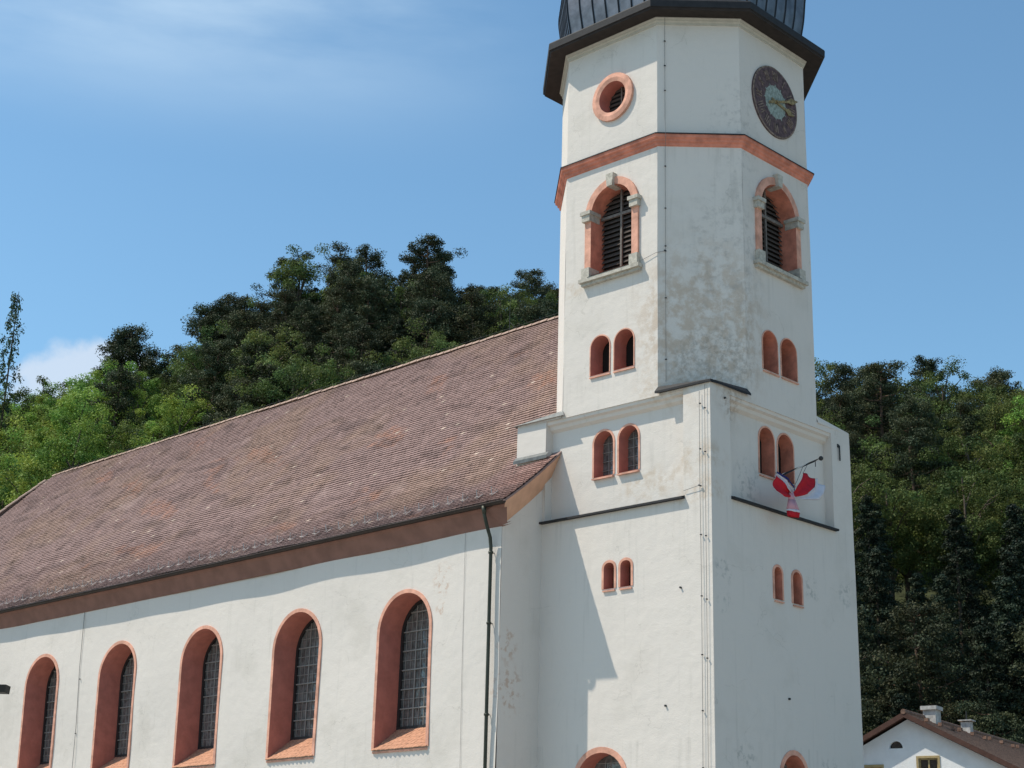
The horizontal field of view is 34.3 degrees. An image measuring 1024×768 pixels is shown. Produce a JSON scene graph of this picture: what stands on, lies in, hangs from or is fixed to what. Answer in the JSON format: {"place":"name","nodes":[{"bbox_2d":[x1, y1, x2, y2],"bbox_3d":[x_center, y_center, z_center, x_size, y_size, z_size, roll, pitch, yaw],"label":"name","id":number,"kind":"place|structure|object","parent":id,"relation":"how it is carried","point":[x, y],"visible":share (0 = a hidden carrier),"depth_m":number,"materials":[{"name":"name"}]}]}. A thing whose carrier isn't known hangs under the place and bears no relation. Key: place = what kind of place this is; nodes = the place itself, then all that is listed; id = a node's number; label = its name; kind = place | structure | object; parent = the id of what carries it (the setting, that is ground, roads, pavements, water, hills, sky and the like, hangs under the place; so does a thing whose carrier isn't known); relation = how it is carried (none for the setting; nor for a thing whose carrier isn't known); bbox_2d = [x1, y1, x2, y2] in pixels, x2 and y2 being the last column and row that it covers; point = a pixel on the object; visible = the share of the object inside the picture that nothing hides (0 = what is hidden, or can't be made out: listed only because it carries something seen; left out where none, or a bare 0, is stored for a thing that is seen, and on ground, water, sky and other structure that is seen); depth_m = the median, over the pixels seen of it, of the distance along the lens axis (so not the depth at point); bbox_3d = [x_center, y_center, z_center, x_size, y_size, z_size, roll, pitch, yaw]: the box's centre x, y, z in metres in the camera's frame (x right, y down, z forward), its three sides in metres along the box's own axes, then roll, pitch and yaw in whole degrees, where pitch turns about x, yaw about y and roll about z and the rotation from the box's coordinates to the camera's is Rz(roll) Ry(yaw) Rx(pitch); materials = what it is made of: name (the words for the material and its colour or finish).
{"place":"outdoors","nodes":[
{"label":"outdoors","id":0,"kind":"place"},
{"bbox_2d":[0,0,1023,406],"label":"sky","id":1,"kind":"structure","parent":0,"point":[159,158],"materials":[{"name":"blue"}]},
{"bbox_2d":[318,390,1008,730],"bbox_3d":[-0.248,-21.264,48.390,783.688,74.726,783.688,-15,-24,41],"label":"hill","id":2,"kind":"structure","parent":0,"point":[901,596],"depth_m":140.38,"materials":[{"name":"green plant"}]},
{"bbox_2d":[0,291,24,450],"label":"larch tree","id":3,"kind":"object","parent":2,"relation":"on","point":[6,385],"visible":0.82,"depth_m":158.16,"materials":[{"name":"green plant"}]},
{"bbox_2d":[0,449,58,505],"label":"broadleaf tree","id":4,"kind":"object","parent":2,"relation":"on","point":[27,483],"visible":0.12,"depth_m":128.47,"materials":[{"name":"green plant"}]},
{"bbox_2d":[13,391,91,469],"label":"broadleaf tree","id":5,"kind":"object","parent":2,"relation":"on","point":[42,423],"visible":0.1,"depth_m":152.70,"materials":[{"name":"green plant"}]},
{"bbox_2d":[8,419,108,501],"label":"broadleaf tree","id":6,"kind":"object","parent":2,"relation":"on","point":[88,445],"visible":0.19,"depth_m":139.45,"materials":[{"name":"green plant"}]},
{"bbox_2d":[1,386,121,469],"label":"broadleaf tree","id":7,"kind":"object","parent":2,"relation":"on","point":[71,409],"visible":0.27,"depth_m":150.07,"materials":[{"name":"green plant"}]},
{"bbox_2d":[23,408,127,476],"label":"broadleaf tree","id":8,"kind":"object","parent":2,"relation":"on","point":[100,430],"visible":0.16,"depth_m":146.26,"materials":[{"name":"green plant"}]},
{"bbox_2d":[71,365,150,458],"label":"broadleaf tree","id":9,"kind":"object","parent":2,"relation":"on","point":[119,402],"visible":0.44,"depth_m":156.24,"materials":[{"name":"green plant"}]},
{"bbox_2d":[83,332,144,390],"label":"pine tree","id":10,"kind":"object","parent":2,"relation":"on","point":[113,355],"visible":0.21,"depth_m":175.95,"materials":[{"name":"green plant"}]},
{"bbox_2d":[81,361,177,445],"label":"broadleaf tree","id":11,"kind":"object","parent":2,"relation":"on","point":[153,383],"visible":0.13,"depth_m":161.12,"materials":[{"name":"green plant"}]},
{"bbox_2d":[105,323,179,418],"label":"pine tree","id":12,"kind":"object","parent":2,"relation":"on","point":[147,360],"visible":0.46,"depth_m":175.50,"materials":[{"name":"green plant"}]},
{"bbox_2d":[114,384,216,447],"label":"broadleaf tree","id":13,"kind":"object","parent":2,"relation":"on","point":[194,407],"visible":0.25,"depth_m":151.88,"materials":[{"name":"green plant"}]},
{"bbox_2d":[151,302,227,426],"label":"pine tree","id":14,"kind":"object","parent":2,"relation":"on","point":[201,312],"visible":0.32,"depth_m":177.47,"materials":[{"name":"green plant"}]},
{"bbox_2d":[145,320,242,426],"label":"broadleaf tree","id":15,"kind":"object","parent":2,"relation":"on","point":[191,356],"visible":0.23,"depth_m":163.53,"materials":[{"name":"green plant"}]},
{"bbox_2d":[165,298,242,387],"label":"pine tree","id":16,"kind":"object","parent":2,"relation":"on","point":[220,308],"visible":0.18,"depth_m":177.05,"materials":[{"name":"green plant"}]},
{"bbox_2d":[172,339,243,428],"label":"pine tree","id":17,"kind":"object","parent":2,"relation":"on","point":[211,376],"visible":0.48,"depth_m":157.96,"materials":[{"name":"green plant"}]},
{"bbox_2d":[182,309,268,410],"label":"pine tree","id":18,"kind":"object","parent":2,"relation":"on","point":[235,320],"visible":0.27,"depth_m":172.36,"materials":[{"name":"green plant"}]},
{"bbox_2d":[199,376,256,425],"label":"pine tree","id":19,"kind":"object","parent":2,"relation":"on","point":[227,403],"visible":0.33,"depth_m":147.69,"materials":[{"name":"green plant"}]},
{"bbox_2d":[200,339,294,424],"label":"pine tree","id":20,"kind":"object","parent":2,"relation":"on","point":[248,361],"visible":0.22,"depth_m":155.01,"materials":[{"name":"green plant"}]},
{"bbox_2d":[219,323,315,410],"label":"broadleaf tree","id":21,"kind":"object","parent":2,"relation":"on","point":[254,338],"visible":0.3,"depth_m":156.83,"materials":[{"name":"green plant"}]},
{"bbox_2d":[235,361,306,408],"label":"pine tree","id":22,"kind":"object","parent":2,"relation":"on","point":[271,367],"visible":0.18,"depth_m":148.39,"materials":[{"name":"green plant"}]},
{"bbox_2d":[250,250,315,347],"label":"pine tree","id":23,"kind":"object","parent":2,"relation":"on","point":[275,296],"visible":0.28,"depth_m":182.58,"materials":[{"name":"green plant"}]},
{"bbox_2d":[236,356,337,414],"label":"broadleaf tree","id":24,"kind":"object","parent":2,"relation":"on","point":[264,384],"visible":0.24,"depth_m":144.93,"materials":[{"name":"green plant"}]},
{"bbox_2d":[260,287,314,365],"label":"pine tree","id":25,"kind":"object","parent":2,"relation":"on","point":[278,316],"visible":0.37,"depth_m":171.70,"materials":[{"name":"green plant"}]},
{"bbox_2d":[244,243,332,330],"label":"broadleaf tree","id":26,"kind":"object","parent":2,"relation":"on","point":[303,265],"visible":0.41,"depth_m":180.72,"materials":[{"name":"green plant"}]},
{"bbox_2d":[254,332,336,405],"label":"broadleaf tree","id":27,"kind":"object","parent":2,"relation":"on","point":[291,359],"visible":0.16,"depth_m":153.29,"materials":[{"name":"green plant"}]},
{"bbox_2d":[267,299,335,393],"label":"pine tree","id":28,"kind":"object","parent":2,"relation":"on","point":[308,313],"visible":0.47,"depth_m":167.69,"materials":[{"name":"green plant"}]},
{"bbox_2d":[294,275,377,372],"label":"pine tree","id":29,"kind":"object","parent":2,"relation":"on","point":[337,305],"visible":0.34,"depth_m":171.66,"materials":[{"name":"green plant"}]},
{"bbox_2d":[299,258,384,361],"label":"pine tree","id":30,"kind":"object","parent":2,"relation":"on","point":[350,270],"visible":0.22,"depth_m":178.11,"materials":[{"name":"green plant"}]},
{"bbox_2d":[305,308,382,392],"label":"pine tree","id":31,"kind":"object","parent":2,"relation":"on","point":[351,320],"visible":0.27,"depth_m":163.18,"materials":[{"name":"green plant"}]},
{"bbox_2d":[311,323,398,389],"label":"pine tree","id":32,"kind":"object","parent":2,"relation":"on","point":[362,338],"visible":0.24,"depth_m":155.91,"materials":[{"name":"green plant"}]},
{"bbox_2d":[320,275,400,367],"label":"pine tree","id":33,"kind":"object","parent":2,"relation":"on","point":[368,288],"visible":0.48,"depth_m":170.73,"materials":[{"name":"green plant"}]},
{"bbox_2d":[331,243,399,356],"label":"pine tree","id":34,"kind":"object","parent":2,"relation":"on","point":[363,258],"visible":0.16,"depth_m":185.39,"materials":[{"name":"green plant"}]},
{"bbox_2d":[377,317,463,368],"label":"broadleaf tree","id":35,"kind":"object","parent":2,"relation":"on","point":[401,344],"visible":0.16,"depth_m":156.27,"materials":[{"name":"green plant"}]},
{"bbox_2d":[379,269,462,369],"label":"pine tree","id":36,"kind":"object","parent":2,"relation":"on","point":[441,281],"visible":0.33,"depth_m":168.73,"materials":[{"name":"green plant"}]},
{"bbox_2d":[385,297,461,360],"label":"pine tree","id":37,"kind":"object","parent":2,"relation":"on","point":[434,323],"visible":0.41,"depth_m":162.27,"materials":[{"name":"green plant"}]},
{"bbox_2d":[386,233,467,346],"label":"pine tree","id":38,"kind":"object","parent":2,"relation":"on","point":[418,257],"visible":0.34,"depth_m":183.20,"materials":[{"name":"green plant"}]},
{"bbox_2d":[443,286,504,345],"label":"pine tree","id":39,"kind":"object","parent":2,"relation":"on","point":[475,313],"visible":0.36,"depth_m":165.10,"materials":[{"name":"green plant"}]},
{"bbox_2d":[456,283,538,342],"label":"broadleaf tree","id":40,"kind":"object","parent":2,"relation":"on","point":[500,313],"visible":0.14,"depth_m":170.36,"materials":[{"name":"green plant"}]},
{"bbox_2d":[502,268,555,323],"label":"pine tree","id":41,"kind":"object","parent":2,"relation":"on","point":[534,282],"visible":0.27,"depth_m":184.76,"materials":[{"name":"green plant"}]},
{"bbox_2d":[816,361,866,416],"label":"pine tree","id":42,"kind":"object","parent":2,"relation":"on","point":[837,382],"visible":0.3,"depth_m":174.05,"materials":[{"name":"green plant"}]},
{"bbox_2d":[819,388,887,468],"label":"pine tree","id":43,"kind":"object","parent":2,"relation":"on","point":[843,398],"visible":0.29,"depth_m":158.03,"materials":[{"name":"green plant"}]},
{"bbox_2d":[835,414,908,528],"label":"broadleaf tree","id":44,"kind":"object","parent":2,"relation":"on","point":[885,445],"visible":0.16,"depth_m":150.33,"materials":[{"name":"green plant"}]},
{"bbox_2d":[857,619,890,731],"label":"pine tree","id":45,"kind":"object","parent":2,"relation":"on","point":[872,691],"visible":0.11,"depth_m":107.81,"materials":[{"name":"green plant"}]},
{"bbox_2d":[857,604,892,734],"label":"pine tree","id":46,"kind":"object","parent":2,"relation":"on","point":[874,658],"visible":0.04,"depth_m":95.50,"materials":[{"name":"green plant"}]},
{"bbox_2d":[853,495,906,681],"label":"spruce tree","id":47,"kind":"object","parent":2,"relation":"on","point":[867,506],"visible":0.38,"depth_m":126.24,"materials":[{"name":"green plant"}]},
{"bbox_2d":[850,458,911,576],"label":"broadleaf tree","id":48,"kind":"object","parent":2,"relation":"on","point":[856,478],"visible":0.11,"depth_m":132.85,"materials":[{"name":"green plant"}]},
{"bbox_2d":[844,360,921,480],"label":"pine tree","id":49,"kind":"object","parent":2,"relation":"on","point":[880,379],"visible":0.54,"depth_m":162.54,"materials":[{"name":"green plant"}]},
{"bbox_2d":[858,504,908,645],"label":"spruce tree","id":50,"kind":"object","parent":2,"relation":"on","point":[882,531],"visible":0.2,"depth_m":129.55,"materials":[{"name":"green plant"}]},
{"bbox_2d":[859,548,917,723],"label":"spruce tree","id":51,"kind":"object","parent":2,"relation":"on","point":[876,559],"visible":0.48,"depth_m":117.17,"materials":[{"name":"green plant"}]},
{"bbox_2d":[851,450,941,616],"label":"broadleaf tree","id":52,"kind":"object","parent":2,"relation":"on","point":[902,496],"visible":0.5,"depth_m":134.60,"materials":[{"name":"green plant"}]},
{"bbox_2d":[854,475,956,604],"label":"broadleaf tree","id":53,"kind":"object","parent":2,"relation":"on","point":[906,576],"visible":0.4,"depth_m":136.31,"materials":[{"name":"green plant"}]},
{"bbox_2d":[867,417,959,579],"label":"pine tree","id":54,"kind":"object","parent":2,"relation":"on","point":[913,439],"visible":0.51,"depth_m":145.39,"materials":[{"name":"green plant"}]},
{"bbox_2d":[865,395,969,562],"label":"pine tree","id":55,"kind":"object","parent":2,"relation":"on","point":[921,409],"visible":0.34,"depth_m":149.76,"materials":[{"name":"green plant"}]},
{"bbox_2d":[866,609,978,729],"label":"pine tree","id":56,"kind":"object","parent":2,"relation":"on","point":[948,637],"visible":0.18,"depth_m":108.45,"materials":[{"name":"green plant"}]},
{"bbox_2d":[859,600,995,732],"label":"pine tree","id":57,"kind":"object","parent":2,"relation":"on","point":[922,637],"visible":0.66,"depth_m":99.91,"materials":[{"name":"green plant"}]},
{"bbox_2d":[899,355,959,411],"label":"pine tree","id":58,"kind":"object","parent":2,"relation":"on","point":[926,365],"visible":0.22,"depth_m":180.52,"materials":[{"name":"green plant"}]},
{"bbox_2d":[892,355,999,447],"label":"broadleaf tree","id":59,"kind":"object","parent":2,"relation":"on","point":[941,401],"visible":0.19,"depth_m":170.70,"materials":[{"name":"green plant"}]},
{"bbox_2d":[916,573,986,721],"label":"spruce tree","id":60,"kind":"object","parent":2,"relation":"on","point":[942,585],"visible":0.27,"depth_m":112.62,"materials":[{"name":"green plant"}]},
{"bbox_2d":[903,436,1008,584],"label":"broadleaf tree","id":61,"kind":"object","parent":2,"relation":"on","point":[987,477],"visible":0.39,"depth_m":137.69,"materials":[{"name":"green plant"}]},
{"bbox_2d":[913,435,1002,547],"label":"broadleaf tree","id":62,"kind":"object","parent":2,"relation":"on","point":[950,441],"visible":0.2,"depth_m":145.08,"materials":[{"name":"green plant"}]},
{"bbox_2d":[896,469,1023,637],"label":"broadleaf tree","id":63,"kind":"object","parent":2,"relation":"on","point":[977,514],"visible":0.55,"depth_m":131.63,"materials":[{"name":"green plant"}]},
{"bbox_2d":[933,508,990,700],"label":"spruce tree","id":64,"kind":"object","parent":2,"relation":"on","point":[955,530],"visible":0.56,"depth_m":121.57,"materials":[{"name":"green plant"}]},
{"bbox_2d":[906,417,1023,516],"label":"broadleaf tree","id":65,"kind":"object","parent":2,"relation":"on","point":[980,456],"visible":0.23,"depth_m":147.42,"materials":[{"name":"green plant"}]},
{"bbox_2d":[948,525,992,656],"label":"spruce tree","id":66,"kind":"object","parent":2,"relation":"on","point":[973,574],"visible":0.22,"depth_m":128.03,"materials":[{"name":"green plant"}]},
{"bbox_2d":[935,397,1008,505],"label":"pine tree","id":67,"kind":"object","parent":2,"relation":"on","point":[962,409],"visible":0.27,"depth_m":156.50,"materials":[{"name":"green plant"}]},
{"bbox_2d":[934,377,1023,465],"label":"broadleaf tree","id":68,"kind":"object","parent":2,"relation":"on","point":[969,395],"visible":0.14,"depth_m":167.10,"materials":[{"name":"green plant"}]},
{"bbox_2d":[946,469,1023,591],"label":"broadleaf tree","id":69,"kind":"object","parent":2,"relation":"on","point":[1006,485],"visible":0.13,"depth_m":135.84,"materials":[{"name":"green plant"}]},
{"bbox_2d":[952,698,1023,743],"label":"tree","id":70,"kind":"object","parent":2,"relation":"on","point":[988,723],"visible":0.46,"depth_m":91.06,"materials":[{"name":"green plant"}]},
{"bbox_2d":[956,394,1023,511],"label":"broadleaf tree","id":71,"kind":"object","parent":2,"relation":"on","point":[996,413],"visible":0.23,"depth_m":155.05,"materials":[{"name":"green plant"}]},
{"bbox_2d":[962,616,1022,740],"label":"spruce tree","id":72,"kind":"object","parent":2,"relation":"on","point":[983,631],"visible":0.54,"depth_m":97.58,"materials":[{"name":"green plant"}]},
{"bbox_2d":[973,577,1023,731],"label":"spruce tree","id":73,"kind":"object","parent":2,"relation":"on","point":[1008,595],"visible":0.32,"depth_m":105.88,"materials":[{"name":"green plant"}]},
{"bbox_2d":[973,494,1023,587],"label":"broadleaf tree","id":74,"kind":"object","parent":2,"relation":"on","point":[980,547],"visible":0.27,"depth_m":131.59,"materials":[{"name":"green plant"}]},
{"bbox_2d":[975,431,1023,516],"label":"broadleaf tree","id":75,"kind":"object","parent":2,"relation":"on","point":[1017,438],"visible":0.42,"depth_m":140.52,"materials":[{"name":"green plant"}]},
{"bbox_2d":[981,549,1023,730],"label":"spruce tree","id":76,"kind":"object","parent":2,"relation":"on","point":[1007,569],"visible":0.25,"depth_m":111.78,"materials":[{"name":"green plant"}]},
{"bbox_2d":[991,621,1023,742],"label":"spruce tree","id":77,"kind":"object","parent":2,"relation":"on","point":[1011,651],"visible":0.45,"depth_m":100.30,"materials":[{"name":"green plant"}]},
{"bbox_2d":[991,503,1023,668],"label":"spruce tree","id":78,"kind":"object","parent":2,"relation":"on","point":[1014,522],"visible":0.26,"depth_m":122.03,"materials":[{"name":"green plant"}]},
{"bbox_2d":[993,618,1023,737],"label":"pine tree","id":79,"kind":"object","parent":2,"relation":"on","point":[1020,638],"visible":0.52,"depth_m":97.87,"materials":[{"name":"green plant"}]},
{"label":"ground","id":80,"kind":"structure","parent":0,"visible":0},
{"bbox_2d":[0,0,863,767],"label":"church","id":81,"kind":"structure","parent":80,"relation":"on","point":[572,534],"depth_m":48.02,"materials":[{"name":"paint"}]},
{"bbox_2d":[17,654,58,767],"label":"nave window","id":82,"kind":"structure","parent":81,"relation":"in","point":[37,731],"depth_m":61.40,"materials":[{"name":"paint"}]},
{"bbox_2d":[90,640,136,767],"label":"nave window","id":83,"kind":"structure","parent":81,"relation":"in","point":[112,731],"depth_m":58.10,"materials":[{"name":"paint"}]},
{"bbox_2d":[172,625,222,767],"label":"nave window","id":84,"kind":"structure","parent":81,"relation":"in","point":[200,671],"depth_m":54.78,"materials":[{"name":"paint"}]},
{"bbox_2d":[265,608,321,762],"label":"nave window","id":85,"kind":"structure","parent":81,"relation":"in","point":[297,644],"depth_m":51.46,"materials":[{"name":"paint"}]},
{"bbox_2d":[371,589,431,753],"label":"nave window","id":86,"kind":"structure","parent":81,"relation":"in","point":[401,702],"depth_m":48.15,"materials":[{"name":"paint"}]},
{"bbox_2d":[589,334,610,378],"bbox_3d":[2.666,-0.746,47.146,0.765,1.260,0.585,-15,-24,41],"label":"arched window","id":87,"kind":"structure","parent":81,"relation":"in","point":[600,347],"depth_m":47.38,"materials":[{"name":"paint"}]},
{"bbox_2d":[575,747,626,767],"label":"arched window","id":88,"kind":"structure","parent":81,"relation":"in","point":[598,757],"depth_m":43.86,"materials":[{"name":"paint"}]},
{"bbox_2d":[591,429,614,480],"bbox_3d":[2.672,1.993,46.462,0.820,1.445,0.502,-15,-24,41],"label":"arched window","id":89,"kind":"structure","parent":81,"relation":"in","point":[603,445],"depth_m":46.69,"materials":[{"name":"paint"}]},
{"bbox_2d":[578,172,642,287],"bbox_3d":[3.019,-4.500,47.988,2.250,3.270,0.779,-15,-24,41],"label":"belfry window","id":90,"kind":"structure","parent":81,"relation":"in","point":[610,218],"depth_m":48.25,"materials":[{"name":"stone"}]},
{"bbox_2d":[592,72,633,121],"bbox_3d":[3.124,-8.445,49.222,1.520,1.520,0.544,-15,-24,41],"label":"round window","id":91,"kind":"structure","parent":81,"relation":"in","point":[613,96],"depth_m":49.36,"materials":[{"name":"paint"}]},
{"bbox_2d":[613,328,634,372],"bbox_3d":[3.304,-0.913,46.571,0.775,1.260,0.581,-15,-24,41],"label":"arched window","id":92,"kind":"structure","parent":81,"relation":"in","point":[624,340],"depth_m":46.81,"materials":[{"name":"paint"}]},
{"bbox_2d":[616,423,639,475],"bbox_3d":[3.330,1.821,45.866,0.810,1.445,0.502,-15,-24,41],"label":"arched window","id":93,"kind":"structure","parent":81,"relation":"in","point":[628,438],"depth_m":46.09,"materials":[{"name":"paint"}]},
{"bbox_2d":[758,426,775,479],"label":"arched window","id":94,"kind":"structure","parent":81,"relation":"in","point":[766,440],"depth_m":46.12,"materials":[{"name":"paint"}]},
{"bbox_2d":[762,330,779,376],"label":"arched window","id":95,"kind":"structure","parent":81,"relation":"in","point":[770,359],"depth_m":46.73,"materials":[{"name":"paint"}]},
{"bbox_2d":[753,173,808,289],"bbox_3d":[7.543,-4.509,48.066,0.783,3.200,2.440,-15,-24,41],"label":"belfry window","id":96,"kind":"structure","parent":81,"relation":"in","point":[778,223],"depth_m":48.44,"materials":[{"name":"stone"}]},
{"bbox_2d":[776,433,795,486],"bbox_3d":[7.515,2.129,46.525,0.477,1.485,0.840,-15,-24,41],"label":"arched window","id":97,"kind":"structure","parent":81,"relation":"in","point":[784,445],"depth_m":46.79,"materials":[{"name":"paint"}]},
{"bbox_2d":[780,338,798,384],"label":"arched window","id":98,"kind":"structure","parent":81,"relation":"in","point":[788,353],"depth_m":47.36,"materials":[{"name":"stone"}]},
{"bbox_2d":[783,456,822,474],"bbox_3d":[7.910,2.299,45.797,1.428,0.499,0.126,-8,-20,27],"label":"flagpole","id":99,"kind":"object","parent":81,"relation":"attached to","point":[820,458],"visible":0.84,"depth_m":45.69,"materials":[{"name":"grey metal"}]},
{"bbox_2d":[773,464,824,517],"bbox_3d":[7.750,2.917,45.188,0.603,1.702,2.503,-12,-22,36],"label":"flag","id":100,"kind":"object","parent":99,"relation":"hanging from","point":[807,488],"visible":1,"depth_m":44.79,"materials":[{"name":"red fabric"}]},
{"bbox_2d":[863,705,1023,767],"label":"house","id":101,"kind":"structure","parent":80,"relation":"on","point":[928,738],"depth_m":68.91,"materials":[{"name":"white paint"}]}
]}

